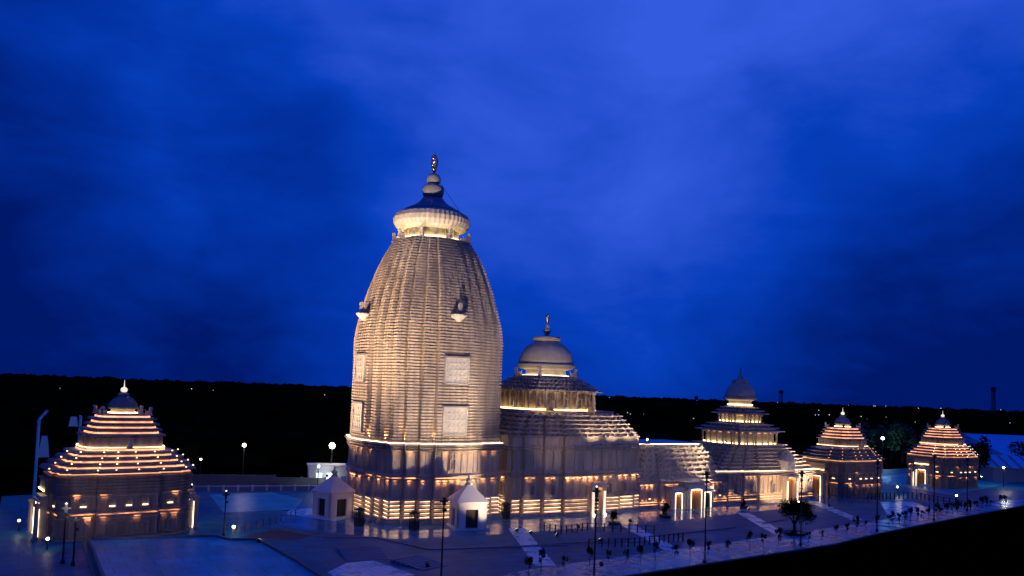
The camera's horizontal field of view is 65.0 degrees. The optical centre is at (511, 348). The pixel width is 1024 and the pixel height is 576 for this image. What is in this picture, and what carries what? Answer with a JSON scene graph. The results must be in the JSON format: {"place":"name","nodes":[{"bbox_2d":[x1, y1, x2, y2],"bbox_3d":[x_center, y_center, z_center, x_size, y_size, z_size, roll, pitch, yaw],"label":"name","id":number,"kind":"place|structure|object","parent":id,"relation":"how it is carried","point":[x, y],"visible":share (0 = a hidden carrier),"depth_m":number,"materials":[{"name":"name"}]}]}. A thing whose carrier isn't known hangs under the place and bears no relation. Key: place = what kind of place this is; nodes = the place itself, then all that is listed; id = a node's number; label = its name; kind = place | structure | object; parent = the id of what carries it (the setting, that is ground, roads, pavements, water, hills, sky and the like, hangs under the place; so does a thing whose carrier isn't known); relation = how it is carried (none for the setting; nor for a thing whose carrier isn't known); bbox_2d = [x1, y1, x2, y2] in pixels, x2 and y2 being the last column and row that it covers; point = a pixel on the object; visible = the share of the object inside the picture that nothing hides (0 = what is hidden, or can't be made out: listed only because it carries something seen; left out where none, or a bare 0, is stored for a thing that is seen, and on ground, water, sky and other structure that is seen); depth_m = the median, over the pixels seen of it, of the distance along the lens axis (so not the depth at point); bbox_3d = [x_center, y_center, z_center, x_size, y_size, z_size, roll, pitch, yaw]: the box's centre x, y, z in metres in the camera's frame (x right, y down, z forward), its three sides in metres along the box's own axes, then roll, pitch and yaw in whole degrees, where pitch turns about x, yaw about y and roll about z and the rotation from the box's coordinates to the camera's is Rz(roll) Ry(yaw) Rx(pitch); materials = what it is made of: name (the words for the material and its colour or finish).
{"place":"outdoors","nodes":[
{"label":"outdoors","id":0,"kind":"place"},
{"bbox_2d":[192,474,275,485],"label":"boundary wall","id":1,"kind":"structure","parent":0,"point":[220,480],"depth_m":168.97,"materials":[{"name":"grey concrete"}]},
{"bbox_2d":[192,485,317,490],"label":"terrace wall","id":2,"kind":"structure","parent":0,"point":[261,488],"depth_m":162.60,"materials":[{"name":"blue"}]},
{"bbox_2d":[276,477,325,484],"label":"boundary wall","id":3,"kind":"structure","parent":0,"point":[294,481],"depth_m":170.68,"materials":[{"name":"grey concrete"}]},
{"bbox_2d":[336,545,389,561],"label":"stairs","id":4,"kind":"structure","parent":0,"point":[360,553],"depth_m":104.27,"materials":[{"name":"stone"}]},
{"bbox_2d":[0,468,1023,575],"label":"plaza","id":5,"kind":"structure","parent":0,"point":[22,553],"depth_m":118.00,"materials":[{"name":"grey stone"}]},
{"bbox_2d":[32,410,81,521],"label":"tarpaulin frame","id":6,"kind":"object","parent":5,"relation":"on","point":[42,450],"visible":0.76,"depth_m":119.73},
{"bbox_2d":[60,502,70,563],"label":"lamp post","id":7,"kind":"object","parent":5,"relation":"on","point":[66,508],"visible":1,"depth_m":94.01,"materials":[{"name":"black metal"}]},
{"bbox_2d":[71,517,80,565],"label":"lamp post","id":8,"kind":"object","parent":5,"relation":"on","point":[75,520],"visible":1,"depth_m":93.11,"materials":[{"name":"black metal"}]},
{"bbox_2d":[25,381,200,542],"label":"gatehouse","id":9,"kind":"object","parent":5,"relation":"on","point":[120,469],"visible":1,"depth_m":110.80,"materials":[{"name":"stone"}]},
{"bbox_2d":[82,534,323,575],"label":"terrace","id":10,"kind":"structure","parent":5,"relation":"on","point":[199,555],"depth_m":96.52,"materials":[{"name":"grey concrete"}]},
{"bbox_2d":[222,490,229,535],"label":"lamp post","id":11,"kind":"object","parent":5,"relation":"on","point":[225,495],"visible":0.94,"depth_m":114.24,"materials":[{"name":"black metal"}]},
{"bbox_2d":[209,492,302,511],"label":"pale court","id":12,"kind":"object","parent":5,"relation":"on","point":[246,502],"visible":1,"depth_m":147.48,"materials":[{"name":"stone"}]},
{"bbox_2d":[232,510,295,535],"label":"railing","id":13,"kind":"object","parent":5,"relation":"on","point":[275,520],"visible":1,"depth_m":122.08,"materials":[{"name":"grey metal"}]},
{"bbox_2d":[243,530,318,539],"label":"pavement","id":14,"kind":"structure","parent":5,"relation":"on","point":[276,534],"depth_m":115.96,"materials":[{"name":"grey stone"}]},
{"bbox_2d":[284,509,345,520],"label":"pale court","id":15,"kind":"object","parent":5,"relation":"on","point":[303,512],"visible":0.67,"depth_m":136.23,"materials":[{"name":"white stone"}]},
{"bbox_2d":[309,466,355,519],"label":"shrine","id":16,"kind":"object","parent":15,"relation":"on","point":[333,495],"visible":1,"depth_m":133.74,"materials":[{"name":"white paint"}]},
{"bbox_2d":[319,498,324,515],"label":"door","id":17,"kind":"structure","parent":16,"relation":"in","point":[322,501],"depth_m":133.54,"materials":[{"name":"black"}]},
{"bbox_2d":[337,499,345,515],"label":"door","id":18,"kind":"structure","parent":16,"relation":"in","point":[341,503],"depth_m":133.68,"materials":[{"name":"black wood"}]},
{"bbox_2d":[327,560,413,575],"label":"pale court","id":19,"kind":"object","parent":5,"relation":"on","point":[369,568],"visible":1,"depth_m":96.01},
{"bbox_2d":[390,554,448,570],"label":"stairs","id":20,"kind":"structure","parent":5,"relation":"on","point":[416,561],"depth_m":100.11,"materials":[{"name":"stone"}]},
{"bbox_2d":[275,514,816,549],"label":"paving border","id":21,"kind":"object","parent":5,"relation":"on","point":[543,544],"visible":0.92,"depth_m":116.26,"materials":[{"name":"grey stone"}]},
{"bbox_2d":[276,495,869,538],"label":"apron","id":22,"kind":"object","parent":5,"relation":"on","point":[495,526],"visible":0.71,"depth_m":134.69,"materials":[{"name":"stone"}]},
{"bbox_2d":[354,507,365,526],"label":"booth","id":23,"kind":"object","parent":22,"relation":"on","point":[359,519],"visible":1,"depth_m":126.12,"materials":[{"name":"black metal"}]},
{"bbox_2d":[409,511,420,529],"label":"booth","id":24,"kind":"object","parent":22,"relation":"on","point":[414,524],"visible":1,"depth_m":124.61,"materials":[{"name":"black metal"}]},
{"bbox_2d":[345,154,504,525],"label":"temple tower","id":25,"kind":"structure","parent":22,"relation":"on","point":[422,438],"depth_m":133.77,"materials":[{"name":"beige stone"}]},
{"bbox_2d":[446,473,489,530],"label":"shrine","id":26,"kind":"object","parent":22,"relation":"on","point":[469,502],"visible":1,"depth_m":126.94,"materials":[{"name":"white paint"}]},
{"bbox_2d":[465,510,477,527],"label":"door","id":27,"kind":"structure","parent":26,"relation":"in","point":[471,515],"depth_m":126.82,"materials":[{"name":"black wood"}]},
{"bbox_2d":[500,502,510,518],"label":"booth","id":28,"kind":"object","parent":22,"relation":"on","point":[506,514],"visible":1,"depth_m":138.50,"materials":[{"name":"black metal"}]},
{"bbox_2d":[497,314,649,516],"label":"assembly hall","id":29,"kind":"structure","parent":22,"relation":"on","point":[567,448],"depth_m":148.21,"materials":[{"name":"beige stone"}]},
{"bbox_2d":[607,510,620,524],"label":"potted shrub","id":30,"kind":"object","parent":22,"relation":"on","point":[614,513],"visible":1,"depth_m":137.13,"materials":[{"name":"green plant"}]},
{"bbox_2d":[658,502,671,517],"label":"potted shrub","id":31,"kind":"object","parent":22,"relation":"on","point":[664,514],"visible":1,"depth_m":147.09,"materials":[{"name":"green plant"}]},
{"bbox_2d":[631,439,728,509],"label":"dance hall","id":32,"kind":"structure","parent":22,"relation":"on","point":[672,473],"depth_m":161.35,"materials":[{"name":"beige stone"}]},
{"bbox_2d":[740,497,748,507],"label":"potted shrub","id":33,"kind":"object","parent":22,"relation":"on","point":[743,503],"visible":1,"depth_m":164.02,"materials":[{"name":"green plant"}]},
{"bbox_2d":[692,368,821,503],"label":"offering hall","id":34,"kind":"structure","parent":22,"relation":"on","point":[754,462],"depth_m":176.71,"materials":[{"name":"beige stone"}]},
{"bbox_2d":[799,411,884,497],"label":"gatehouse","id":35,"kind":"object","parent":22,"relation":"on","point":[842,457],"visible":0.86,"depth_m":191.19,"materials":[{"name":"stone"}]},
{"bbox_2d":[544,522,654,533],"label":"railing","id":36,"kind":"object","parent":5,"relation":"on","point":[582,527],"visible":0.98,"depth_m":129.13,"materials":[{"name":"black metal"}]},
{"bbox_2d":[588,532,683,547],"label":"railing","id":37,"kind":"object","parent":5,"relation":"on","point":[634,542],"visible":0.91,"depth_m":118.10,"materials":[{"name":"black metal"}]},
{"bbox_2d":[493,499,1023,575],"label":"walk","id":38,"kind":"structure","parent":5,"relation":"on","point":[619,566],"depth_m":117.78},
{"bbox_2d":[440,497,448,575],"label":"lamp post","id":39,"kind":"object","parent":38,"relation":"on","point":[444,501],"visible":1,"depth_m":90.99,"materials":[{"name":"black metal"}]},
{"bbox_2d":[524,557,532,575],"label":"sapling","id":40,"kind":"object","parent":38,"relation":"on","point":[529,560],"visible":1,"depth_m":95.50,"materials":[{"name":"green plant"}]},
{"bbox_2d":[538,548,545,570],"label":"sapling","id":41,"kind":"object","parent":38,"relation":"on","point":[542,552],"visible":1,"depth_m":99.09,"materials":[{"name":"green plant"}]},
{"bbox_2d":[562,555,568,566],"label":"sapling","id":42,"kind":"object","parent":38,"relation":"on","point":[564,558],"visible":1,"depth_m":99.45,"materials":[{"name":"green plant"}]},
{"bbox_2d":[586,546,593,564],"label":"sapling","id":43,"kind":"object","parent":38,"relation":"on","point":[588,549],"visible":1,"depth_m":103.38,"materials":[{"name":"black plant"}]},
{"bbox_2d":[593,485,600,575],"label":"lamp post","id":44,"kind":"object","parent":38,"relation":"on","point":[596,490],"visible":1,"depth_m":94.48,"materials":[{"name":"black metal"}]},
{"bbox_2d":[623,549,629,559],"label":"sapling","id":45,"kind":"object","parent":38,"relation":"on","point":[627,553],"visible":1,"depth_m":105.21,"materials":[{"name":"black plant"}]},
{"bbox_2d":[637,545,643,562],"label":"sapling","id":46,"kind":"object","parent":38,"relation":"on","point":[641,547],"visible":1,"depth_m":106.01,"materials":[{"name":"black plant"}]},
{"bbox_2d":[653,540,658,559],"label":"sapling","id":47,"kind":"object","parent":38,"relation":"on","point":[655,548],"visible":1,"depth_m":108.51,"materials":[{"name":"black plant"}]},
{"bbox_2d":[671,544,678,558],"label":"sapling","id":48,"kind":"object","parent":38,"relation":"on","point":[676,547],"visible":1,"depth_m":109.36,"materials":[{"name":"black plant"}]},
{"bbox_2d":[687,539,694,549],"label":"sapling","id":49,"kind":"object","parent":38,"relation":"on","point":[690,542],"visible":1,"depth_m":111.52,"materials":[{"name":"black plant"}]},
{"bbox_2d":[703,471,709,562],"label":"lamp post","id":50,"kind":"object","parent":38,"relation":"on","point":[706,474],"visible":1,"depth_m":107.85,"materials":[{"name":"black metal"}]},
{"bbox_2d":[725,540,731,548],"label":"sapling","id":51,"kind":"object","parent":38,"relation":"on","point":[727,542],"visible":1,"depth_m":115.79,"materials":[{"name":"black plant"}]},
{"bbox_2d":[746,530,752,549],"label":"sapling","id":52,"kind":"object","parent":38,"relation":"on","point":[750,534],"visible":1,"depth_m":118.06,"materials":[{"name":"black plant"}]},
{"bbox_2d":[760,533,766,547],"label":"sapling","id":53,"kind":"object","parent":38,"relation":"on","point":[763,536],"visible":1,"depth_m":120.54,"materials":[{"name":"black plant"}]},
{"bbox_2d":[775,527,783,544],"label":"sapling","id":54,"kind":"object","parent":38,"relation":"on","point":[779,530],"visible":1,"depth_m":122.71,"materials":[{"name":"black plant"}]},
{"bbox_2d":[777,498,816,535],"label":"tree","id":55,"kind":"object","parent":38,"relation":"on","point":[790,508],"visible":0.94,"depth_m":132.83,"materials":[{"name":"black plant"}]},
{"bbox_2d":[799,471,804,545],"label":"lamp post","id":56,"kind":"object","parent":38,"relation":"on","point":[801,480],"visible":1,"depth_m":123.25,"materials":[{"name":"black metal"}]},
{"bbox_2d":[806,530,810,541],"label":"sapling","id":57,"kind":"object","parent":38,"relation":"on","point":[808,534],"visible":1,"depth_m":126.13,"materials":[{"name":"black plant"}]},
{"bbox_2d":[853,515,859,526],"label":"sapling","id":58,"kind":"object","parent":38,"relation":"on","point":[857,518],"visible":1,"depth_m":138.31,"materials":[{"name":"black plant"}]},
{"bbox_2d":[875,460,879,531],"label":"lamp post","id":59,"kind":"object","parent":38,"relation":"on","point":[877,462],"visible":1,"depth_m":139.81,"materials":[{"name":"black metal"}]},
{"bbox_2d":[901,510,907,522],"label":"sapling","id":60,"kind":"object","parent":38,"relation":"on","point":[905,512],"visible":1,"depth_m":150.70,"materials":[{"name":"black plant"}]},
{"bbox_2d":[907,507,912,521],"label":"sapling","id":61,"kind":"object","parent":38,"relation":"on","point":[910,509],"visible":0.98,"depth_m":152.41,"materials":[{"name":"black plant"}]},
{"bbox_2d":[932,455,936,520],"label":"lamp post","id":62,"kind":"object","parent":38,"relation":"on","point":[934,458],"visible":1,"depth_m":155.84,"materials":[{"name":"black metal"}]},
{"bbox_2d":[944,503,948,515],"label":"sapling","id":63,"kind":"object","parent":38,"relation":"on","point":[946,505],"visible":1,"depth_m":163.38,"materials":[{"name":"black plant"}]},
{"bbox_2d":[966,456,968,510],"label":"lamp post","id":64,"kind":"object","parent":38,"relation":"on","point":[967,461],"visible":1,"depth_m":171.63,"materials":[{"name":"black metal"}]},
{"bbox_2d":[622,505,1023,575],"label":"kerb","id":65,"kind":"structure","parent":5,"relation":"on","point":[805,548],"depth_m":119.29,"materials":[{"name":"grey concrete"}]},
{"bbox_2d":[880,501,932,517],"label":"pale court","id":66,"kind":"object","parent":5,"relation":"on","point":[896,507],"visible":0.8,"depth_m":173.44,"materials":[{"name":"white stone"}]},
{"bbox_2d":[867,492,970,509],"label":"railing","id":67,"kind":"object","parent":5,"relation":"on","point":[883,496],"visible":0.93,"depth_m":186.45,"materials":[{"name":"black metal"}]},
{"bbox_2d":[881,473,1011,494],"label":"pale court","id":68,"kind":"object","parent":5,"relation":"on","point":[898,479],"visible":0.25,"depth_m":228.35,"materials":[{"name":"stone"}]},
{"bbox_2d":[904,413,980,488],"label":"gatehouse","id":69,"kind":"object","parent":68,"relation":"on","point":[942,441],"visible":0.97,"depth_m":220.97,"materials":[{"name":"stone"}]},
{"bbox_2d":[968,435,991,479],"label":"tree","id":70,"kind":"object","parent":68,"relation":"on","point":[981,450],"visible":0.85,"depth_m":244.59,"materials":[{"name":"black plant"}]},
{"bbox_2d":[0,379,1023,575],"bbox_3d":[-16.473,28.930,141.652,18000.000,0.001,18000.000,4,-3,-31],"label":"ground","id":71,"kind":"structure","parent":0,"point":[283,466],"depth_m":214.56,"materials":[{"name":"black"}]},
{"bbox_2d":[242,443,245,474],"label":"street lamp","id":72,"kind":"object","parent":71,"relation":"on","point":[244,445],"visible":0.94,"depth_m":172.87,"materials":[{"name":"black metal"}]},
{"bbox_2d":[307,463,347,482],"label":"building","id":73,"kind":"structure","parent":71,"relation":"on","point":[324,469],"depth_m":173.35,"materials":[{"name":"white paint"}]},
{"bbox_2d":[329,443,334,462],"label":"street lamp","id":74,"kind":"object","parent":71,"relation":"on","point":[331,445],"visible":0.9,"depth_m":177.73,"materials":[{"name":"white metal"}]},
{"bbox_2d":[0,373,1023,482],"bbox_3d":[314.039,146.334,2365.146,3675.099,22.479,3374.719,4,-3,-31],"label":"woodland","id":75,"kind":"object","parent":71,"relation":"on","point":[221,431],"visible":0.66,"depth_m":488.91,"materials":[{"name":"black plant"}]},
{"bbox_2d":[779,390,782,403],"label":"radio mast","id":76,"kind":"object","parent":71,"relation":"on","point":[780,392],"visible":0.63,"depth_m":1297.55,"materials":[{"name":"black metal"}]},
{"bbox_2d":[849,420,870,434],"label":"tree","id":77,"kind":"object","parent":71,"relation":"on","point":[862,426],"visible":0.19,"depth_m":327.85,"materials":[{"name":"green plant"}]},
{"bbox_2d":[861,430,876,448],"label":"tree","id":78,"kind":"object","parent":71,"relation":"on","point":[870,440],"visible":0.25,"depth_m":306.11,"materials":[{"name":"green plant"}]},
{"bbox_2d":[866,429,886,453],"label":"tree","id":79,"kind":"object","parent":71,"relation":"on","point":[877,441],"visible":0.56,"depth_m":319.18,"materials":[{"name":"green plant"}]},
{"bbox_2d":[874,424,904,460],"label":"tree","id":80,"kind":"object","parent":71,"relation":"on","point":[887,438],"visible":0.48,"depth_m":316.32,"materials":[{"name":"green plant"}]},
{"bbox_2d":[887,420,920,463],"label":"tree","id":81,"kind":"object","parent":71,"relation":"on","point":[900,436],"visible":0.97,"depth_m":304.20,"materials":[{"name":"green plant"}]},
{"bbox_2d":[990,387,995,413],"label":"radio mast","id":82,"kind":"object","parent":71,"relation":"on","point":[993,390],"visible":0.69,"depth_m":1098.16,"materials":[{"name":"black metal"}]},
{"bbox_2d":[1007,440,1023,455],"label":"tree","id":83,"kind":"object","parent":71,"relation":"on","point":[1021,453],"visible":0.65,"depth_m":277.58,"materials":[{"name":"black plant"}]},
{"bbox_2d":[0,0,1023,410],"label":"sky","id":84,"kind":"structure","parent":0,"point":[821,201],"materials":[{"name":"blue"}]},
{"bbox_2d":[508,528,555,565],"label":"path","id":85,"kind":"structure","parent":0,"point":[522,536],"depth_m":113.89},
{"bbox_2d":[622,525,679,549],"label":"path","id":86,"kind":"structure","parent":0,"point":[661,545],"depth_m":125.65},
{"bbox_2d":[738,513,785,534],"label":"path","id":87,"kind":"structure","parent":0,"point":[760,523],"depth_m":144.74,"materials":[{"name":"white stone"}]},
{"bbox_2d":[644,507,1023,575],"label":"field","id":88,"kind":"structure","parent":0,"point":[990,544],"depth_m":117.32,"materials":[{"name":"soil"}]},
{"bbox_2d":[960,433,1023,455],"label":"shed","id":89,"kind":"structure","parent":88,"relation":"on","point":[1000,443],"depth_m":322.36,"materials":[{"name":"blue"}]},
{"bbox_2d":[980,454,1023,481],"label":"shed","id":90,"kind":"structure","parent":88,"relation":"on","point":[1013,469],"depth_m":245.61,"materials":[{"name":"blue"}]},
{"bbox_2d":[808,501,862,519],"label":"path","id":91,"kind":"structure","parent":0,"point":[838,512],"depth_m":164.82,"materials":[{"name":"white stone"}]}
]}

